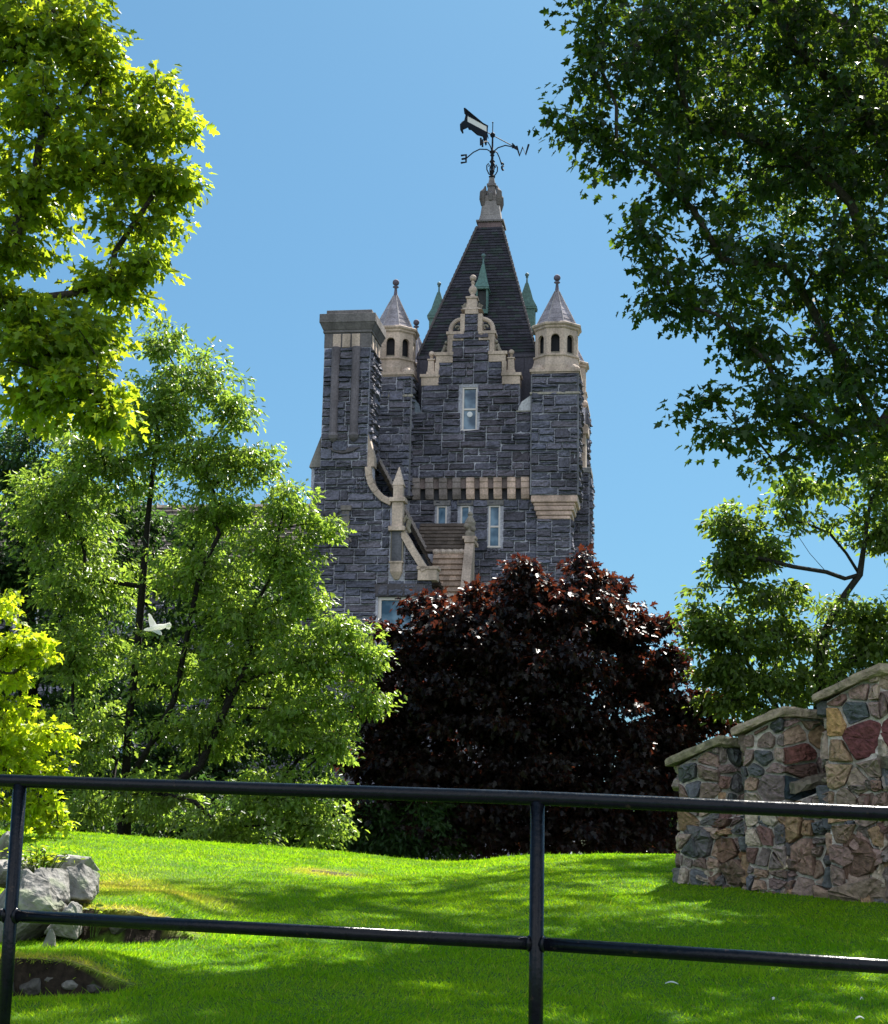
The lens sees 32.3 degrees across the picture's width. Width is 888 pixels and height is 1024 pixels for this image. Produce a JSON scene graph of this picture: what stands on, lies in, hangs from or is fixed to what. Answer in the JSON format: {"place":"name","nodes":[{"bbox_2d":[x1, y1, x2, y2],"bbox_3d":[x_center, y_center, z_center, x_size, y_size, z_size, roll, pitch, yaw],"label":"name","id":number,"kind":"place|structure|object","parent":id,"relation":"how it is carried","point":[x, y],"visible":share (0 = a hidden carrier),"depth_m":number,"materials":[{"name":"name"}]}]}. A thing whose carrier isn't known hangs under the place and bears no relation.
{"place":"outdoors","nodes":[
{"label":"outdoors","id":0,"kind":"place"},
{"bbox_2d":[144,614,170,634],"bbox_3d":[-3.942,1.541,21.047,0.366,0.327,0.181,-2,-11,14],"label":"bird","id":1,"kind":"object","parent":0,"point":[155,627],"visible":1,"depth_m":21.04},
{"bbox_2d":[0,828,887,1023],"bbox_3d":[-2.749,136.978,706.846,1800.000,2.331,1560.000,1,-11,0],"label":"lawn","id":2,"kind":"structure","parent":0,"point":[59,972],"depth_m":10.40,"materials":[{"name":"green plant"}]},
{"bbox_2d":[0,831,9,859],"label":"boulder","id":3,"kind":"object","parent":2,"relation":"on","point":[4,840],"visible":0.54,"depth_m":11.80,"materials":[{"name":"stone"}]},
{"bbox_2d":[0,857,35,887],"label":"boulder","id":4,"kind":"object","parent":2,"relation":"on","point":[3,869],"visible":0.23,"depth_m":10.94,"materials":[{"name":"stone"}]},
{"bbox_2d":[19,978,40,995],"bbox_3d":[-2.253,2.582,8.339,0.137,0.100,0.094,1,-11,0],"label":"stone","id":5,"kind":"object","parent":2,"relation":"on","point":[33,986],"visible":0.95,"depth_m":8.30,"materials":[{"name":"grey stone"}]},
{"bbox_2d":[0,869,66,942],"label":"boulder","id":6,"kind":"object","parent":2,"relation":"on","point":[37,893],"visible":0.56,"depth_m":10.54,"materials":[{"name":"stone"}]},
{"bbox_2d":[0,588,86,837],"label":"sapling","id":7,"kind":"object","parent":2,"relation":"on","point":[20,650],"visible":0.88,"depth_m":17.35,"materials":[{"name":"green plant"}]},
{"bbox_2d":[42,929,55,946],"bbox_3d":[-2.629,2.867,10.259,0.119,0.162,0.072,-6,-13,32],"label":"boulder","id":8,"kind":"object","parent":2,"relation":"on","point":[50,939],"visible":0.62,"depth_m":10.22,"materials":[{"name":"stone"}]},
{"bbox_2d":[34,867,70,904],"bbox_3d":[-2.804,2.665,10.833,0.323,0.310,0.399,1,-11,0],"label":"boulder","id":9,"kind":"object","parent":2,"relation":"on","point":[57,879],"visible":0.46,"depth_m":10.78,"materials":[{"name":"stone"}]},
{"bbox_2d":[21,838,84,872],"bbox_3d":[-2.848,2.466,11.028,0.528,0.291,0.374,5,-12,-21],"label":"weed clump","id":10,"kind":"object","parent":9,"relation":"on","point":[48,858],"visible":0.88,"depth_m":10.99,"materials":[{"name":"green plant"}]},
{"bbox_2d":[44,901,82,938],"bbox_3d":[-2.641,2.828,10.655,0.250,0.253,0.410,1,-11,0],"label":"boulder","id":11,"kind":"object","parent":2,"relation":"on","point":[70,931],"visible":0.68,"depth_m":10.50,"materials":[{"name":"stone"}]},
{"bbox_2d":[0,789,134,833],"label":"shrub","id":12,"kind":"object","parent":2,"relation":"on","point":[3,824],"visible":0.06,"depth_m":28.12,"materials":[{"name":"green plant"}]},
{"bbox_2d":[61,980,77,989],"bbox_3d":[-2.033,2.574,8.345,0.090,0.056,0.090,1,-11,0],"label":"stone","id":13,"kind":"object","parent":2,"relation":"on","point":[69,985],"visible":1,"depth_m":8.31,"materials":[{"name":"grey stone"}]},
{"bbox_2d":[50,854,98,870],"bbox_3d":[-2.805,2.679,11.620,0.354,0.157,0.353,0,-11,7],"label":"boulder","id":14,"kind":"object","parent":2,"relation":"on","point":[88,862],"visible":0.45,"depth_m":11.46,"materials":[{"name":"stone"}]},
{"bbox_2d":[65,863,99,903],"bbox_3d":[-2.641,2.676,11.053,0.262,0.295,0.371,1,-11,0],"label":"boulder","id":15,"kind":"object","parent":2,"relation":"on","point":[84,882],"visible":0.76,"depth_m":10.97,"materials":[{"name":"stone"}]},
{"bbox_2d":[86,984,100,992],"bbox_3d":[-1.913,2.594,8.347,0.074,0.055,0.097,8,-13,-33],"label":"stone","id":16,"kind":"object","parent":2,"relation":"on","point":[91,988],"visible":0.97,"depth_m":8.31,"materials":[{"name":"grey stone"}]},
{"bbox_2d":[84,904,106,937],"bbox_3d":[-2.470,2.832,10.644,0.294,0.231,0.366,4,-11,-15],"label":"weed clump","id":17,"kind":"object","parent":2,"relation":"on","point":[98,905],"visible":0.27,"depth_m":10.60,"materials":[{"name":"green plant"}]},
{"bbox_2d":[0,0,219,451],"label":"maple tree","id":18,"kind":"object","parent":2,"relation":"on","point":[56,352],"visible":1,"depth_m":16.67,"materials":[{"name":"green plant"}]},
{"bbox_2d":[0,407,233,830],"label":"leafy tree","id":19,"kind":"object","parent":2,"relation":"on","point":[15,463],"visible":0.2,"depth_m":32.86,"materials":[{"name":"green plant"}]},
{"bbox_2d":[109,927,126,933],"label":"stone","id":20,"kind":"object","parent":2,"relation":"on","point":[115,930],"visible":0.48,"depth_m":10.68,"materials":[{"name":"grey stone"}]},
{"bbox_2d":[110,795,289,845],"bbox_3d":[-4.493,6.105,27.928,3.447,2.056,2.140,1,-11,0],"label":"shrub","id":21,"kind":"object","parent":2,"relation":"on","point":[138,828],"visible":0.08,"depth_m":27.60,"materials":[{"name":"green plant"}]},
{"bbox_2d":[0,314,406,851],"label":"oak tree","id":22,"kind":"object","parent":2,"relation":"on","point":[91,578],"visible":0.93,"depth_m":25.70,"materials":[{"name":"green plant"}]},
{"bbox_2d":[46,480,365,834],"bbox_3d":[-5.495,4.148,35.816,8.133,10.067,3.952,1,-11,0],"label":"leafy tree","id":23,"kind":"object","parent":2,"relation":"on","point":[158,526],"visible":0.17,"depth_m":35.55,"materials":[{"name":"green plant"}]},
{"bbox_2d":[0,177,595,859],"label":"castle","id":24,"kind":"structure","parent":2,"relation":"on","point":[452,451],"depth_m":81.75,"materials":[{"name":"stone"}]},
{"bbox_2d":[112,731,136,772],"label":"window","id":25,"kind":"structure","parent":24,"relation":"in","point":[135,731],"depth_m":82.70,"materials":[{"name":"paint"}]},
{"bbox_2d":[117,607,136,662],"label":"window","id":26,"kind":"structure","parent":24,"relation":"in","point":[131,607],"depth_m":83.94,"materials":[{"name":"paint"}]},
{"bbox_2d":[378,597,414,650],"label":"window","id":27,"kind":"structure","parent":24,"relation":"in","point":[384,603],"depth_m":76.15,"materials":[{"name":"glass"}]},
{"bbox_2d":[437,506,446,522],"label":"window","id":28,"kind":"structure","parent":24,"relation":"in","point":[441,510],"depth_m":82.14,"materials":[{"name":"glass"}]},
{"bbox_2d":[460,506,469,522],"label":"window","id":29,"kind":"structure","parent":24,"relation":"in","point":[465,510],"depth_m":81.98,"materials":[{"name":"glass"}]},
{"bbox_2d":[461,387,477,430],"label":"window","id":30,"kind":"structure","parent":24,"relation":"in","point":[469,395],"depth_m":82.70,"materials":[{"name":"glass"}]},
{"bbox_2d":[487,505,500,547],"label":"window","id":31,"kind":"structure","parent":24,"relation":"in","point":[494,510],"depth_m":81.60,"materials":[{"name":"glass"}]},
{"bbox_2d":[460,108,529,177],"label":"weathervane","id":32,"kind":"object","parent":24,"relation":"on","point":[475,124],"visible":1,"depth_m":89.61,"materials":[{"name":"metal"}]},
{"bbox_2d":[245,798,417,857],"bbox_3d":[-2.343,6.375,28.838,3.913,2.359,2.300,1,-11,0],"label":"shrub","id":33,"kind":"object","parent":2,"relation":"on","point":[291,840],"visible":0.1,"depth_m":28.53,"materials":[{"name":"green plant"}]},
{"bbox_2d":[319,800,482,860],"bbox_3d":[-0.772,6.276,28.306,3.035,2.362,2.087,1,-11,0],"label":"shrub","id":34,"kind":"object","parent":2,"relation":"on","point":[393,844],"visible":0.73,"depth_m":28.02,"materials":[{"name":"green plant"}]},
{"bbox_2d":[0,774,887,1023],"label":"railing","id":35,"kind":"object","parent":2,"relation":"on","point":[536,943],"visible":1,"depth_m":5.41,"materials":[{"name":"black metal"}]},
{"bbox_2d":[332,543,741,859],"bbox_3d":[1.948,4.215,29.826,8.239,7.544,5.048,1,-11,0],"label":"crimson maple","id":36,"kind":"object","parent":2,"relation":"on","point":[498,664],"visible":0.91,"depth_m":29.31,"materials":[{"name":"brown plant"}]},
{"bbox_2d":[614,818,676,853],"bbox_3d":[4.585,7.352,33.196,2.706,3.113,2.098,1,-11,0],"label":"shrub","id":37,"kind":"object","parent":2,"relation":"on","point":[670,824],"visible":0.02,"depth_m":32.84,"materials":[{"name":"green plant"}]},
{"bbox_2d":[527,0,887,494],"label":"maple tree","id":38,"kind":"object","parent":2,"relation":"on","point":[855,102],"visible":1,"depth_m":16.21,"materials":[{"name":"green plant"}]},
{"bbox_2d":[664,441,887,726],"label":"ash tree","id":39,"kind":"object","parent":2,"relation":"on","point":[730,675],"visible":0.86,"depth_m":29.98,"materials":[{"name":"green plant"}]},
{"bbox_2d":[665,663,887,903],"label":"stone wall","id":40,"kind":"structure","parent":2,"relation":"on","point":[832,748],"depth_m":14.18,"materials":[{"name":"grey stone"}]},
{"bbox_2d":[0,0,887,781],"label":"sky","id":41,"kind":"structure","parent":0,"point":[335,156],"materials":[{"name":"blue"}]}
]}

